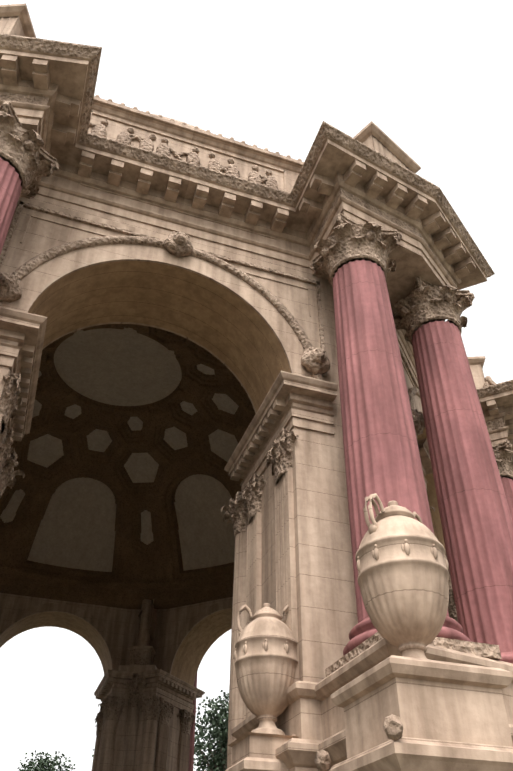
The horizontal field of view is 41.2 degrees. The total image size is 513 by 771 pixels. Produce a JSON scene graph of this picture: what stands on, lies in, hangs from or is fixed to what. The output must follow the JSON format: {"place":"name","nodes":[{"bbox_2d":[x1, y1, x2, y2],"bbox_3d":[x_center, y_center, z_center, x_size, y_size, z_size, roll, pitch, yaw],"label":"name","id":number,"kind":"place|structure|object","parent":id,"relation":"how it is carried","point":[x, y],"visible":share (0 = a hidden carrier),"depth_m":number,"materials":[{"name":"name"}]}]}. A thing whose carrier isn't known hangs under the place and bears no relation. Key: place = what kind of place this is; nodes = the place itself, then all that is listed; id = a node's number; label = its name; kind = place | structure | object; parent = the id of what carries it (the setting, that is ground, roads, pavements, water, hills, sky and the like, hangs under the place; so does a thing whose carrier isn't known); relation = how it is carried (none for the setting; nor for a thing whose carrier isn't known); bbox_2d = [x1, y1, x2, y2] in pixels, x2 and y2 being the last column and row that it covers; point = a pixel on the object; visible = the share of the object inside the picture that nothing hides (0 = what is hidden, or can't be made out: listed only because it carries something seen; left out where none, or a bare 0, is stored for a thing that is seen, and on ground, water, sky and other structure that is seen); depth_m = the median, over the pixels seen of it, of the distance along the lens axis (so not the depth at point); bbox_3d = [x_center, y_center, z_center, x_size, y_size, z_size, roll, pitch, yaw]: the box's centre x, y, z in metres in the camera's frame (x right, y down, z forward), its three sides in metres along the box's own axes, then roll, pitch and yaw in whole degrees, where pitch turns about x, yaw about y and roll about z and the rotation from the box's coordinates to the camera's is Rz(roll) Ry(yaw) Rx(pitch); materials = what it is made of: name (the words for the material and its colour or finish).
{"place":"outdoors","nodes":[
{"label":"outdoors","id":0,"kind":"place"},
{"bbox_2d":[0,100,58,197],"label":"column capital","id":1,"kind":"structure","parent":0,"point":[26,155],"depth_m":25.29,"materials":[{"name":"stone"}]},
{"bbox_2d":[0,33,192,235],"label":"entablature","id":2,"kind":"structure","parent":1,"relation":"on","point":[47,89],"depth_m":29.08,"materials":[{"name":"stone"}]},
{"bbox_2d":[0,3,193,161],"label":"attic","id":3,"kind":"object","parent":2,"relation":"on","point":[15,19],"visible":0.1,"depth_m":32.90,"materials":[{"name":"stone"}]},
{"bbox_2d":[188,674,196,770],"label":"red columns","id":4,"kind":"structure","parent":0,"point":[191,751],"depth_m":59.51,"materials":[{"name":"brown stone"}]},
{"bbox_2d":[0,0,512,770],"label":"sky","id":5,"kind":"structure","parent":0,"point":[435,76],"materials":[{"name":"white"}]},
{"label":"ground","id":6,"kind":"structure","parent":0,"visible":0},
{"bbox_2d":[18,750,74,770],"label":"tree","id":7,"kind":"object","parent":6,"relation":"on","point":[43,765],"visible":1,"depth_m":87.46,"materials":[{"name":"green plant"}]},
{"bbox_2d":[0,593,140,770],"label":"wall","id":8,"kind":"structure","parent":6,"relation":"on","point":[122,625],"depth_m":59.84,"materials":[{"name":"stone"}]},
{"bbox_2d":[0,603,119,670],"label":"arch trim","id":9,"kind":"structure","parent":8,"relation":"attached to","point":[86,616],"depth_m":59.07,"materials":[{"name":"stone"}]},
{"bbox_2d":[92,670,132,770],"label":"pilaster","id":10,"kind":"object","parent":6,"relation":"on","point":[111,692],"visible":0.98,"depth_m":54.33,"materials":[{"name":"stone"}]},
{"bbox_2d":[118,599,156,770],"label":"column","id":11,"kind":"structure","parent":6,"relation":"on","point":[142,654],"depth_m":55.87,"materials":[{"name":"stone"}]},
{"bbox_2d":[0,306,338,768],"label":"pilaster","id":12,"kind":"object","parent":6,"relation":"on","point":[291,401],"visible":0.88,"depth_m":25.94,"materials":[{"name":"stone"}]},
{"bbox_2d":[137,669,204,770],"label":"pilaster","id":13,"kind":"object","parent":6,"relation":"on","point":[164,693],"visible":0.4,"depth_m":55.00,"materials":[{"name":"stone"}]},
{"bbox_2d":[0,197,357,682],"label":"wall","id":14,"kind":"structure","parent":6,"relation":"on","point":[234,333],"depth_m":27.84,"materials":[{"name":"stone"}]},
{"bbox_2d":[0,201,329,413],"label":"arch trim","id":15,"kind":"structure","parent":14,"relation":"attached to","point":[25,286],"depth_m":28.29,"materials":[{"name":"stone"}]},
{"bbox_2d":[134,597,232,770],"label":"wall","id":16,"kind":"structure","parent":6,"relation":"on","point":[203,635],"depth_m":59.54,"materials":[{"name":"stone"}]},
{"bbox_2d":[164,600,232,685],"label":"arch trim","id":17,"kind":"structure","parent":16,"relation":"attached to","point":[192,623],"depth_m":58.90,"materials":[{"name":"stone"}]},
{"bbox_2d":[193,690,228,770],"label":"tree","id":18,"kind":"object","parent":6,"relation":"on","point":[216,758],"visible":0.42,"depth_m":83.05,"materials":[{"name":"green plant"}]},
{"bbox_2d":[225,638,512,770],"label":"podium","id":19,"kind":"object","parent":6,"relation":"on","point":[382,704],"visible":0.98,"depth_m":13.63,"materials":[{"name":"stone"}]},
{"bbox_2d":[234,493,448,734],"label":"urns","id":20,"kind":"object","parent":19,"relation":"on","point":[402,568],"visible":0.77,"depth_m":15.80,"materials":[{"name":"stone"}]},
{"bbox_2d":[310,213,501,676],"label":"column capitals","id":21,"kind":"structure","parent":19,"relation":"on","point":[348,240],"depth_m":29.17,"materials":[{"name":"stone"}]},
{"bbox_2d":[80,121,494,385],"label":"entablature","id":22,"kind":"structure","parent":21,"relation":"on","point":[351,178],"depth_m":31.19,"materials":[{"name":"stone"}]},
{"bbox_2d":[89,95,420,192],"bbox_3d":[2.029,-9.958,35.495,24.636,5.920,10.084,26,-46,-28],"label":"attic","id":23,"kind":"object","parent":22,"relation":"on","point":[219,152],"visible":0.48,"depth_m":34.25,"materials":[{"name":"stone"}]},
{"bbox_2d":[150,113,204,130],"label":"dome roof","id":24,"kind":"structure","parent":23,"relation":"on","point":[178,121],"depth_m":46.23,"materials":[{"name":"stone"}]},
{"bbox_2d":[333,260,512,662],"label":"columns","id":25,"kind":"structure","parent":21,"relation":"on","point":[382,456],"depth_m":24.33,"materials":[{"name":"red stone"}]},
{"bbox_2d":[401,358,445,548],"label":"wall","id":26,"kind":"structure","parent":6,"relation":"on","point":[433,502],"depth_m":39.46,"materials":[{"name":"stone"}]},
{"bbox_2d":[0,564,233,608],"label":"dome ring","id":27,"kind":"object","parent":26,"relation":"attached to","point":[126,595],"visible":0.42,"depth_m":59.82,"materials":[{"name":"brown stone"}]},
{"bbox_2d":[0,324,254,582],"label":"dome coffers","id":28,"kind":"object","parent":27,"relation":"on","point":[125,448],"visible":0.48,"depth_m":58.65,"materials":[{"name":"brown stone"}]},
{"bbox_2d":[399,347,424,436],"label":"arch trim","id":29,"kind":"structure","parent":26,"relation":"attached to","point":[416,406],"depth_m":33.64,"materials":[{"name":"stone"}]},
{"bbox_2d":[417,438,457,621],"bbox_3d":[6.689,14.460,29.556,7.860,18.800,13.500,-17,-42,20],"label":"impost order","id":30,"kind":"object","parent":6,"relation":"on","point":[423,447],"visible":0.02,"depth_m":30.36,"materials":[{"name":"stone"}]},
{"bbox_3d":[13.636,23.376,31.731,15.334,7.750,12.571,-17,-42,20],"label":"podium","id":31,"kind":"object","parent":6,"relation":"on","visible":0},
{"bbox_2d":[492,440,512,479],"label":"column capital","id":32,"kind":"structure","parent":31,"relation":"on","point":[503,452],"depth_m":41.58,"materials":[{"name":"stone"}]},
{"bbox_2d":[401,332,512,450],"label":"entablature","id":33,"kind":"structure","parent":32,"relation":"on","point":[496,401],"depth_m":42.99,"materials":[{"name":"stone"}]},
{"bbox_2d":[467,356,495,388],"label":"attic","id":34,"kind":"object","parent":33,"relation":"on","point":[476,363],"visible":0.08,"depth_m":48.76,"materials":[{"name":"stone"}]},
{"bbox_2d":[501,477,512,520],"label":"red columns","id":35,"kind":"structure","parent":32,"relation":"on","point":[507,483],"depth_m":40.44,"materials":[{"name":"red stone"}]},
{"bbox_3d":[-12.193,8.599,13.689,12.571,7.750,15.334,-17,-42,20],"label":"podium","id":36,"kind":"object","parent":6,"relation":"on","visible":0},
{"bbox_2d":[0,157,21,253],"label":"red columns","id":37,"kind":"structure","parent":36,"relation":"on","point":[10,186],"depth_m":24.02,"materials":[{"name":"red stone"}]}
]}

